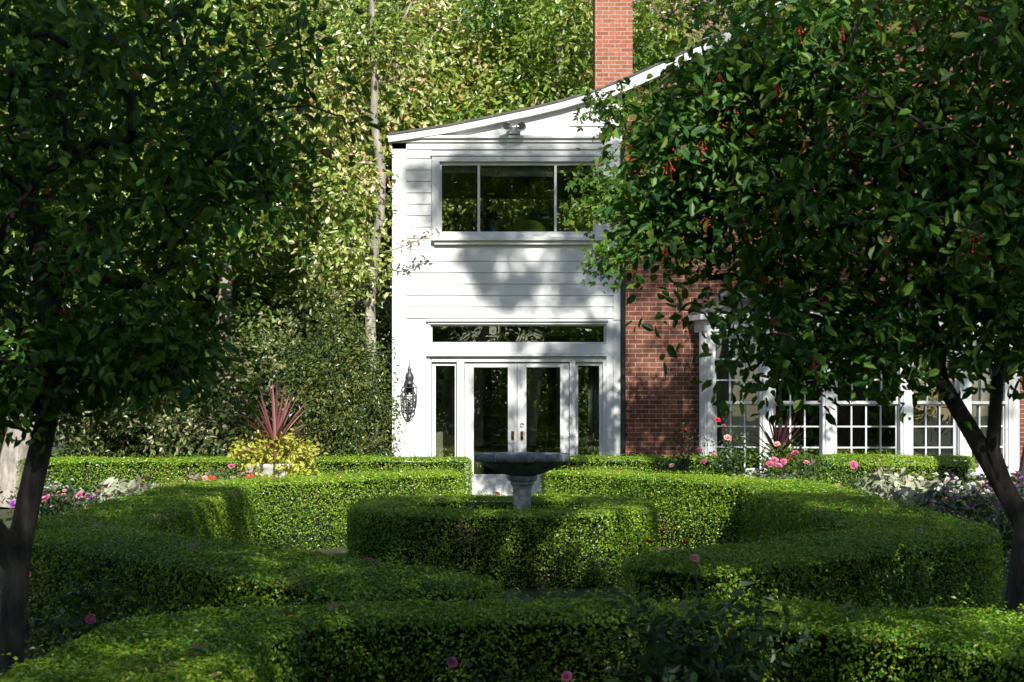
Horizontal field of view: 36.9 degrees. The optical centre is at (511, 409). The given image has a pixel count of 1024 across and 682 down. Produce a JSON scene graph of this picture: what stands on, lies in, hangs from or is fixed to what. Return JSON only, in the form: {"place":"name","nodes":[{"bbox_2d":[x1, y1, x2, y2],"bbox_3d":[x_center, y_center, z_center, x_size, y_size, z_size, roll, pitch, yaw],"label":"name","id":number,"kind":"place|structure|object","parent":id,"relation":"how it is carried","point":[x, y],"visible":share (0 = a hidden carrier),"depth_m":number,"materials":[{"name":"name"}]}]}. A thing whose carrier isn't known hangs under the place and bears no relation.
{"place":"outdoors","nodes":[
{"label":"outdoors","id":0,"kind":"place"},
{"bbox_2d":[2,0,760,410],"label":"sky","id":1,"kind":"structure","parent":0,"point":[638,0],"materials":[{"name":"white"}]},
{"bbox_2d":[0,428,1010,659],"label":"ground","id":2,"kind":"structure","parent":0,"point":[531,591],"depth_m":13.58,"materials":[{"name":"soil"}]},
{"bbox_2d":[0,326,15,452],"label":"evergreen shrub","id":3,"kind":"object","parent":2,"relation":"on","point":[2,436],"visible":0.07,"depth_m":27.45,"materials":[{"name":"green plant"}]},
{"bbox_2d":[0,481,67,521],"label":"flowering plant","id":4,"kind":"object","parent":2,"relation":"on","point":[11,508],"visible":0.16,"depth_m":20.19,"materials":[{"name":"green plant"}]},
{"bbox_2d":[10,475,68,503],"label":"flowering plant","id":5,"kind":"object","parent":2,"relation":"on","point":[54,490],"visible":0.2,"depth_m":21.53,"materials":[{"name":"green plant"}]},
{"bbox_2d":[9,482,108,517],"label":"rose bush","id":6,"kind":"object","parent":2,"relation":"on","point":[13,502],"visible":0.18,"depth_m":17.11,"materials":[{"name":"green plant"}]},
{"bbox_2d":[39,492,88,516],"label":"flowering plant","id":7,"kind":"object","parent":2,"relation":"on","point":[43,510],"visible":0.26,"depth_m":15.69,"materials":[{"name":"green plant"}]},
{"bbox_2d":[44,478,83,509],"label":"flowering plant","id":8,"kind":"object","parent":2,"relation":"on","point":[52,486],"visible":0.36,"depth_m":21.46,"materials":[{"name":"white plant"}]},
{"bbox_2d":[40,479,94,515],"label":"flowering plant","id":9,"kind":"object","parent":2,"relation":"on","point":[66,490],"visible":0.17,"depth_m":17.31,"materials":[{"name":"green plant"}]},
{"bbox_2d":[55,484,117,513],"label":"flowering plant","id":10,"kind":"object","parent":2,"relation":"on","point":[86,499],"visible":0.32,"depth_m":16.53,"materials":[{"name":"green plant"}]},
{"bbox_2d":[24,572,157,663],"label":"rose bush","id":11,"kind":"object","parent":2,"relation":"on","point":[53,630],"visible":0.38,"depth_m":7.66,"materials":[{"name":"green plant"}]},
{"bbox_2d":[71,485,130,507],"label":"flowering plant","id":12,"kind":"object","parent":2,"relation":"on","point":[98,498],"visible":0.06,"depth_m":17.18,"materials":[{"name":"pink plant"}]},
{"bbox_2d":[0,257,209,456],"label":"evergreen shrub","id":13,"kind":"object","parent":2,"relation":"on","point":[63,426],"depth_m":28.02,"materials":[{"name":"green plant"}]},
{"bbox_2d":[72,476,148,508],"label":"bedding plant","id":14,"kind":"object","parent":2,"relation":"on","point":[113,488],"visible":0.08,"depth_m":17.29,"materials":[{"name":"plant"}]},
{"bbox_2d":[0,0,244,451],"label":"woodland tree","id":15,"kind":"object","parent":2,"relation":"on","point":[191,236],"visible":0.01,"depth_m":29.10,"materials":[{"name":"green plant"}]},
{"bbox_2d":[53,305,206,462],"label":"evergreen shrub","id":16,"kind":"object","parent":2,"relation":"on","point":[103,446],"visible":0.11,"depth_m":26.27,"materials":[{"name":"green plant"}]},
{"bbox_2d":[116,481,155,487],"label":"bedding plant","id":17,"kind":"object","parent":2,"relation":"on","point":[139,482],"visible":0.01,"depth_m":18.06,"materials":[{"name":"plant"}]},
{"bbox_2d":[117,482,159,497],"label":"bedding plant","id":18,"kind":"object","parent":2,"relation":"on","point":[142,489],"visible":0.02,"depth_m":17.03,"materials":[{"name":"plant"}]},
{"bbox_2d":[126,474,155,494],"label":"bedding plant","id":19,"kind":"object","parent":2,"relation":"on","point":[147,478],"visible":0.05,"depth_m":18.06,"materials":[{"name":"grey plant"}]},
{"bbox_2d":[73,382,221,462],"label":"leafy shrub","id":20,"kind":"object","parent":2,"relation":"on","point":[135,442],"visible":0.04,"depth_m":27.09,"materials":[{"name":"green plant"}]},
{"bbox_2d":[0,0,310,507],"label":"woodland tree","id":21,"kind":"object","parent":2,"relation":"on","point":[10,456],"visible":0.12,"depth_m":24.76,"materials":[{"name":"green plant"}]},
{"bbox_2d":[186,473,201,481],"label":"bedding plant","id":22,"kind":"object","parent":2,"relation":"on","point":[191,476],"visible":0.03,"depth_m":20.59,"materials":[{"name":"white plant"}]},
{"bbox_2d":[123,305,264,462],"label":"evergreen shrub","id":23,"kind":"object","parent":2,"relation":"on","point":[179,423],"visible":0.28,"depth_m":25.36,"materials":[{"name":"green plant"}]},
{"bbox_2d":[0,0,395,678],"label":"crabapple tree","id":24,"kind":"object","parent":2,"relation":"on","point":[50,362],"visible":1,"depth_m":6.83,"materials":[{"name":"green plant"}]},
{"bbox_2d":[178,466,230,482],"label":"bedding plant","id":25,"kind":"object","parent":2,"relation":"on","point":[219,469],"visible":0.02,"depth_m":20.82,"materials":[{"name":"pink plant"}]},
{"bbox_2d":[109,238,304,443],"bbox_3d":[-6.286,-0.659,30.993,4.625,5.444,5.791,0,0,-25],"label":"leafy shrub","id":26,"kind":"object","parent":2,"relation":"on","point":[239,290],"visible":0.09,"depth_m":29.80,"materials":[{"name":"green plant"}]},
{"bbox_2d":[113,44,338,304],"bbox_3d":[-7.424,-5.707,38.707,10.882,14.751,8.166,0,0,2],"label":"woodland tree","id":27,"kind":"object","parent":2,"relation":"on","point":[275,261],"depth_m":38.11,"materials":[{"name":"green plant"}]},
{"bbox_2d":[77,0,375,432],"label":"woodland tree","id":28,"kind":"object","parent":2,"relation":"on","point":[299,201],"visible":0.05,"depth_m":28.31,"materials":[{"name":"green plant"}]},
{"bbox_2d":[200,463,255,480],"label":"rose bush","id":29,"kind":"object","parent":2,"relation":"on","point":[230,466],"visible":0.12,"depth_m":19.16,"materials":[{"name":"pink plant"}]},
{"bbox_2d":[216,464,257,479],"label":"bedding plant","id":30,"kind":"object","parent":2,"relation":"on","point":[249,468],"visible":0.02,"depth_m":20.16,"materials":[{"name":"white plant"}]},
{"bbox_2d":[11,451,474,511],"bbox_3d":[-3.786,1.109,22.001,6.569,1.011,0.943,0,0,0],"label":"box hedge","id":31,"kind":"object","parent":2,"relation":"on","point":[90,471],"visible":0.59,"depth_m":21.72,"materials":[{"name":"green plant"}]},
{"bbox_2d":[0,466,506,652],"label":"box hedge","id":32,"kind":"object","parent":2,"relation":"on","point":[257,538],"visible":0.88,"depth_m":10.02,"materials":[{"name":"green plant"}]},
{"bbox_2d":[188,542,198,548],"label":"fallen leaf","id":33,"kind":"object","parent":32,"relation":"on","point":[192,545],"visible":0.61,"depth_m":9.61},
{"bbox_2d":[361,556,381,563],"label":"fallen leaf","id":34,"kind":"object","parent":32,"relation":"on","point":[369,559],"visible":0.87,"depth_m":8.80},
{"bbox_2d":[223,382,331,476],"bbox_3d":[-3.178,0.518,20.817,1.587,1.883,1.608,0,0,0],"label":"planter","id":35,"kind":"object","parent":2,"relation":"on","point":[274,458],"visible":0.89,"depth_m":20.69,"materials":[{"name":"yellow stone"}]},
{"bbox_2d":[193,306,365,461],"bbox_3d":[-3.990,0.031,25.582,3.121,3.530,2.189,0,0,0],"label":"evergreen shrub","id":36,"kind":"object","parent":2,"relation":"on","point":[264,356],"visible":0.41,"depth_m":25.39,"materials":[{"name":"green plant"}]},
{"bbox_2d":[265,639,322,681],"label":"rose bush","id":37,"kind":"object","parent":2,"relation":"on","point":[293,675],"visible":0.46,"depth_m":6.26,"materials":[{"name":"green plant"}]},
{"bbox_2d":[1,213,587,447],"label":"wood","id":38,"kind":"object","parent":2,"relation":"on","point":[500,442],"depth_m":46.65,"materials":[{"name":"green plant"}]},
{"bbox_2d":[205,244,454,452],"bbox_3d":[-3.921,-0.659,31.584,5.791,5.444,4.625,0,0,-34],"label":"leafy shrub","id":39,"kind":"object","parent":2,"relation":"on","point":[283,279],"visible":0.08,"depth_m":30.61,"materials":[{"name":"green plant"}]},
{"bbox_2d":[235,244,436,461],"bbox_3d":[-2.909,-0.518,27.116,2.956,4.766,4.214,0,0,-36],"label":"evergreen shrub","id":40,"kind":"object","parent":2,"relation":"on","point":[305,314],"visible":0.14,"depth_m":26.87,"materials":[{"name":"green plant"}]},
{"bbox_2d":[270,283,411,461],"bbox_3d":[-2.546,-0.099,22.931,2.111,3.562,1.837,0,0,0],"label":"holly bush","id":41,"kind":"object","parent":2,"relation":"on","point":[321,372],"visible":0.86,"depth_m":22.76,"materials":[{"name":"green plant"}]},
{"bbox_2d":[190,0,494,303],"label":"woodland tree","id":42,"kind":"object","parent":2,"relation":"on","point":[400,114],"visible":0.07,"depth_m":33.08,"materials":[{"name":"green plant"}]},
{"bbox_2d":[246,0,491,451],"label":"slender tree","id":43,"kind":"object","parent":2,"relation":"on","point":[366,38],"visible":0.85,"depth_m":23.62,"materials":[{"name":"green plant"}]},
{"bbox_2d":[295,0,591,433],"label":"woodland tree","id":44,"kind":"object","parent":2,"relation":"on","point":[448,397],"visible":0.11,"depth_m":34.12,"materials":[{"name":"green plant"}]},
{"bbox_2d":[436,366,507,445],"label":"leafy shrub","id":45,"kind":"object","parent":2,"relation":"on","point":[440,375],"visible":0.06,"depth_m":43.45,"materials":[{"name":"green plant"}]},
{"bbox_2d":[341,488,662,589],"bbox_3d":[-0.090,1.219,15.068,3.074,0.791,3.121,0,0,0],"label":"box hedge","id":46,"kind":"object","parent":2,"relation":"on","point":[566,539],"visible":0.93,"depth_m":13.74,"materials":[{"name":"green plant"}]},
{"bbox_2d":[434,654,572,681],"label":"rose bush","id":47,"kind":"object","parent":2,"relation":"on","point":[452,661],"visible":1,"depth_m":6.20,"materials":[{"name":"green plant"}]},
{"bbox_2d":[371,0,642,445],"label":"woodland tree","id":48,"kind":"object","parent":2,"relation":"on","point":[478,406],"visible":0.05,"depth_m":35.60,"materials":[{"name":"green plant"}]},
{"bbox_2d":[0,585,1023,681],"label":"box hedge","id":49,"kind":"object","parent":2,"relation":"on","point":[377,641],"visible":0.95,"depth_m":6.64,"materials":[{"name":"green plant"}]},
{"bbox_2d":[187,652,196,656],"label":"fallen leaf","id":50,"kind":"object","parent":49,"relation":"on","point":[191,654],"visible":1,"depth_m":5.49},
{"bbox_2d":[190,643,206,649],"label":"fallen leaf","id":51,"kind":"object","parent":49,"relation":"on","point":[196,646],"visible":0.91,"depth_m":5.64,"materials":[{"name":"plant"}]},
{"bbox_2d":[283,609,293,615],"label":"fallen leaf","id":52,"kind":"object","parent":49,"relation":"on","point":[288,612],"visible":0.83,"depth_m":6.70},
{"bbox_2d":[327,602,338,610],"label":"fallen leaf","id":53,"kind":"object","parent":49,"relation":"on","point":[334,605],"visible":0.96,"depth_m":6.95,"materials":[{"name":"plant"}]},
{"bbox_2d":[843,599,851,608],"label":"fallen leaf","id":54,"kind":"object","parent":49,"relation":"on","point":[848,603],"visible":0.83,"depth_m":6.96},
{"bbox_2d":[474,451,569,517],"bbox_3d":[0.100,1.011,15.080,0.936,1.178,0.936,0,0,0],"label":"birdbath","id":55,"kind":"object","parent":2,"relation":"on","point":[522,470],"visible":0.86,"depth_m":14.87,"materials":[{"name":"stone"}]},
{"bbox_2d":[492,366,587,445],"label":"leafy shrub","id":56,"kind":"object","parent":2,"relation":"on","point":[542,432],"visible":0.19,"depth_m":43.55,"materials":[{"name":"green plant"}]},
{"bbox_2d":[421,0,675,445],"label":"woodland tree","id":57,"kind":"object","parent":2,"relation":"on","point":[533,399],"visible":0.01,"depth_m":40.79,"materials":[{"name":"green plant"}]},
{"bbox_2d":[403,0,712,445],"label":"woodland tree","id":58,"kind":"object","parent":2,"relation":"on","point":[555,89],"visible":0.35,"depth_m":33.37,"materials":[{"name":"green plant"}]},
{"bbox_2d":[578,369,587,442],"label":"leafy shrub","id":59,"kind":"object","parent":2,"relation":"on","point":[586,402],"depth_m":43.69,"materials":[{"name":"green plant"}]},
{"bbox_2d":[538,451,735,501],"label":"box hedge","id":60,"kind":"object","parent":2,"relation":"on","point":[644,462],"visible":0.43,"depth_m":21.75,"materials":[{"name":"green plant"}]},
{"bbox_2d":[569,0,763,56],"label":"woodland tree","id":61,"kind":"object","parent":2,"relation":"on","point":[704,28],"visible":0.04,"depth_m":38.20,"materials":[{"name":"green plant"}]},
{"bbox_2d":[655,422,702,473],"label":"rose bush","id":62,"kind":"object","parent":2,"relation":"on","point":[687,459],"visible":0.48,"depth_m":21.16,"materials":[{"name":"green plant"}]},
{"bbox_2d":[578,538,811,681],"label":"rose bush","id":63,"kind":"object","parent":2,"relation":"on","point":[689,657],"visible":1,"depth_m":6.21,"materials":[{"name":"green plant"}]},
{"bbox_2d":[696,403,756,476],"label":"rose bush","id":64,"kind":"object","parent":2,"relation":"on","point":[734,459],"visible":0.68,"depth_m":20.96,"materials":[{"name":"green plant"}]},
{"bbox_2d":[541,465,1009,619],"bbox_3d":[2.013,1.159,14.433,3.308,0.914,11.424,0,0,0],"label":"box hedge","id":65,"kind":"object","parent":2,"relation":"on","point":[761,531],"visible":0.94,"depth_m":10.65,"materials":[{"name":"green plant"}]},
{"bbox_2d":[729,408,826,482],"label":"spiky plant","id":66,"kind":"object","parent":2,"relation":"on","point":[779,451],"visible":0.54,"depth_m":20.78,"materials":[{"name":"green plant"}]},
{"bbox_2d":[560,0,1023,493],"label":"maple tree","id":67,"kind":"object","parent":2,"relation":"on","point":[596,201],"visible":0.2,"depth_m":17.93,"materials":[{"name":"green plant"}]},
{"bbox_2d":[766,439,837,480],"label":"rose bush","id":68,"kind":"object","parent":2,"relation":"on","point":[773,459],"visible":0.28,"depth_m":19.80,"materials":[{"name":"green plant"}]},
{"bbox_2d":[594,0,1023,622],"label":"crabapple tree","id":69,"kind":"object","parent":2,"relation":"on","point":[742,126],"visible":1,"depth_m":7.61,"materials":[{"name":"green plant"}]},
{"bbox_2d":[837,461,879,493],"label":"rose bush","id":70,"kind":"object","parent":2,"relation":"on","point":[853,464],"visible":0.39,"depth_m":18.96,"materials":[{"name":"green plant"}]},
{"bbox_2d":[853,466,916,494],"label":"bedding plant","id":71,"kind":"object","parent":2,"relation":"on","point":[888,479],"visible":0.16,"depth_m":20.51,"materials":[{"name":"plant"}]},
{"bbox_2d":[869,480,915,501],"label":"bedding plant","id":72,"kind":"object","parent":2,"relation":"on","point":[887,490],"visible":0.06,"depth_m":18.44,"materials":[{"name":"plant"}]},
{"bbox_2d":[873,477,915,497],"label":"bedding plant","id":73,"kind":"object","parent":2,"relation":"on","point":[906,479],"visible":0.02,"depth_m":19.30,"materials":[{"name":"grey plant"}]},
{"bbox_2d":[814,449,980,490],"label":"box hedge","id":74,"kind":"object","parent":2,"relation":"on","point":[959,468],"visible":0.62,"depth_m":20.84,"materials":[{"name":"green plant"}]},
{"bbox_2d":[886,474,930,487],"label":"bedding plant","id":75,"kind":"object","parent":2,"relation":"on","point":[897,478],"visible":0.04,"depth_m":20.16,"materials":[{"name":"plant"}]},
{"bbox_2d":[881,486,940,506],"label":"bedding plant","id":76,"kind":"object","parent":2,"relation":"on","point":[911,493],"visible":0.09,"depth_m":16.02,"materials":[{"name":"plant"}]},
{"bbox_2d":[892,477,955,500],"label":"bedding plant","id":77,"kind":"object","parent":2,"relation":"on","point":[920,484],"visible":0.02,"depth_m":17.24,"materials":[{"name":"plant"}]},
{"bbox_2d":[914,472,970,487],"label":"flowering plant","id":78,"kind":"object","parent":2,"relation":"on","point":[915,474],"visible":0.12,"depth_m":20.07,"materials":[{"name":"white plant"}]},
{"bbox_2d":[901,483,1002,535],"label":"flowering plant","id":79,"kind":"object","parent":2,"relation":"on","point":[937,504],"visible":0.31,"depth_m":14.86,"materials":[{"name":"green plant"}]},
{"bbox_2d":[909,479,996,523],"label":"bedding plant","id":80,"kind":"object","parent":2,"relation":"on","point":[948,490],"visible":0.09,"depth_m":15.91,"materials":[{"name":"plant"}]},
{"bbox_2d":[920,472,989,495],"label":"flowering plant","id":81,"kind":"object","parent":2,"relation":"on","point":[973,480],"visible":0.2,"depth_m":16.89,"materials":[{"name":"white plant"}]},
{"bbox_2d":[936,472,992,491],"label":"flowering plant","id":82,"kind":"object","parent":2,"relation":"on","point":[969,483],"visible":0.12,"depth_m":18.30,"materials":[{"name":"white plant"}]},
{"bbox_2d":[939,475,990,501],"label":"flowering plant","id":83,"kind":"object","parent":2,"relation":"on","point":[972,485],"visible":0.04,"depth_m":17.40,"materials":[{"name":"white plant"}]},
{"bbox_2d":[929,482,1009,554],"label":"flowering plant","id":84,"kind":"object","parent":2,"relation":"on","point":[959,503],"visible":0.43,"depth_m":15.22,"materials":[{"name":"green leaf"},{"name":"purple petal"}]},
{"bbox_2d":[950,473,991,494],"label":"flowering plant","id":85,"kind":"object","parent":2,"relation":"on","point":[952,475],"visible":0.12,"depth_m":18.74,"materials":[{"name":"white plant"}]},
{"bbox_2d":[938,482,1013,575],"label":"flowering plant","id":86,"kind":"object","parent":2,"relation":"on","point":[969,497],"visible":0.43,"depth_m":13.60,"materials":[{"name":"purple plant"}]},
{"bbox_2d":[962,481,1023,536],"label":"flowering plant","id":87,"kind":"object","parent":2,"relation":"on","point":[996,506],"visible":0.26,"depth_m":15.89,"materials":[{"name":"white plant"}]},
{"bbox_2d":[980,491,1012,552],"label":"flowering plant","id":88,"kind":"object","parent":2,"relation":"on","point":[1008,523],"visible":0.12,"depth_m":16.07,"materials":[{"name":"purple plant"}]},
{"bbox_2d":[974,466,1023,500],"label":"flowering plant","id":89,"kind":"object","parent":2,"relation":"on","point":[1021,477],"visible":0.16,"depth_m":17.66,"materials":[{"name":"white plant"}]},
{"bbox_2d":[976,471,1023,521],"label":"flowering plant","id":90,"kind":"object","parent":2,"relation":"on","point":[1017,486],"visible":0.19,"depth_m":16.77,"materials":[{"name":"purple plant"}]},
{"bbox_2d":[387,0,1023,501],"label":"house","id":91,"kind":"structure","parent":0,"point":[465,304],"depth_m":23.99,"materials":[{"name":"white paint"}]},
{"bbox_2d":[402,359,416,414],"bbox_3d":[-1.574,-0.352,23.866,0.229,0.876,0.324,0,0,23],"label":"wall lantern","id":92,"kind":"object","parent":91,"relation":"attached to","point":[409,382],"depth_m":23.81,"materials":[{"name":"metal"}]},
{"bbox_2d":[436,432,483,473],"bbox_3d":[-1.012,0.882,24.972,0.920,1.036,0.710,0,0,-29],"label":"armchair","id":93,"kind":"object","parent":91,"relation":"on","point":[445,443],"visible":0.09,"depth_m":25.16,"materials":[{"name":"green fabric"}]},
{"bbox_2d":[465,363,516,495],"bbox_3d":[-0.332,0.310,24.009,0.817,2.080,0.133,0,0,0],"label":"door","id":94,"kind":"structure","parent":91,"relation":"in","point":[485,482],"depth_m":24.03,"materials":[{"name":"white paint"}]},
{"bbox_2d":[489,222,493,231],"bbox_3d":[-0.320,-2.840,24.110,0.080,0.190,0.078,0,0,0],"label":"water bottle","id":95,"kind":"object","parent":91,"relation":"on","point":[491,228],"visible":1,"depth_m":24.09,"materials":[{"name":"blue plastic"}]},
{"bbox_2d":[470,211,546,231],"bbox_3d":[-0.059,-2.764,25.300,1.278,1.005,0.500,0,0,0],"label":"exercise machine","id":96,"kind":"object","parent":91,"relation":"on","point":[538,217],"visible":0.41,"depth_m":25.14,"materials":[{"name":"black metal"}]},
{"bbox_2d":[502,122,525,134],"bbox_3d":[0.030,-4.369,23.830,0.378,0.172,0.309,0,0,0],"label":"security light","id":97,"kind":"object","parent":91,"relation":"attached to","point":[511,130],"visible":1,"depth_m":23.85,"materials":[{"name":"white paint"}]},
{"bbox_2d":[431,154,602,244],"bbox_3d":[0.085,-3.277,23.985,2.710,1.415,0.210,0,0,0],"label":"window","id":98,"kind":"structure","parent":91,"relation":"in","point":[445,238],"depth_m":23.96,"materials":[{"name":"white paint"}]},
{"bbox_2d":[508,220,548,231],"bbox_3d":[0.270,-2.659,24.750,0.776,0.795,0.776,0,0,0],"label":"exercise ball","id":99,"kind":"object","parent":91,"relation":"on","point":[528,226],"visible":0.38,"depth_m":24.51,"materials":[{"name":"plastic"}]},
{"bbox_2d":[517,363,568,494],"bbox_3d":[0.489,0.310,24.009,0.812,2.080,0.133,0,0,0],"label":"door","id":100,"kind":"structure","parent":91,"relation":"in","point":[521,367],"depth_m":24.03,"materials":[{"name":"white paint"}]},
{"bbox_2d":[588,366,598,460],"bbox_3d":[1.358,0.190,24.501,0.284,2.380,0.115,0,0,0],"label":"curtain","id":101,"kind":"object","parent":91,"relation":"hanging from","point":[593,408],"visible":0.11,"depth_m":24.51,"materials":[{"name":"fabric"}]},
{"bbox_2d":[716,338,748,467],"bbox_3d":[3.448,-0.050,24.363,0.604,2.300,0.113,0,0,0],"label":"curtain","id":102,"kind":"object","parent":91,"relation":"hanging from","point":[722,350],"visible":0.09,"depth_m":24.35,"materials":[{"name":"fabric"}]},
{"bbox_2d":[712,331,759,473],"bbox_3d":[3.461,-0.109,23.619,0.781,2.180,0.142,0,0,23],"label":"window","id":103,"kind":"structure","parent":91,"relation":"in","point":[746,403],"depth_m":23.65,"materials":[{"name":"white paint"}]},
{"bbox_2d":[774,331,821,458],"bbox_3d":[4.346,-0.109,23.371,0.770,2.180,0.142,0,0,9],"label":"window","id":104,"kind":"structure","parent":91,"relation":"in","point":[790,403],"depth_m":23.36,"materials":[{"name":"white paint"}]},
{"bbox_2d":[836,358,899,460],"bbox_3d":[5.380,-0.109,23.301,1.004,2.180,0.142,0,0,0],"label":"window","id":105,"kind":"structure","parent":91,"relation":"in","point":[866,403],"depth_m":23.33,"materials":[{"name":"white paint"}]},
{"bbox_2d":[913,339,958,461],"bbox_3d":[6.418,-0.109,23.371,0.775,2.180,0.142,0,0,-9],"label":"window","id":106,"kind":"structure","parent":91,"relation":"in","point":[926,403],"depth_m":23.40,"materials":[{"name":"white paint"}]},
{"bbox_2d":[972,332,1009,473],"bbox_3d":[7.305,-0.109,23.621,0.781,2.180,0.142,0,0,-23],"label":"window","id":107,"kind":"structure","parent":91,"relation":"in","point":[980,401],"depth_m":23.67,"materials":[{"name":"white paint"}]}
]}

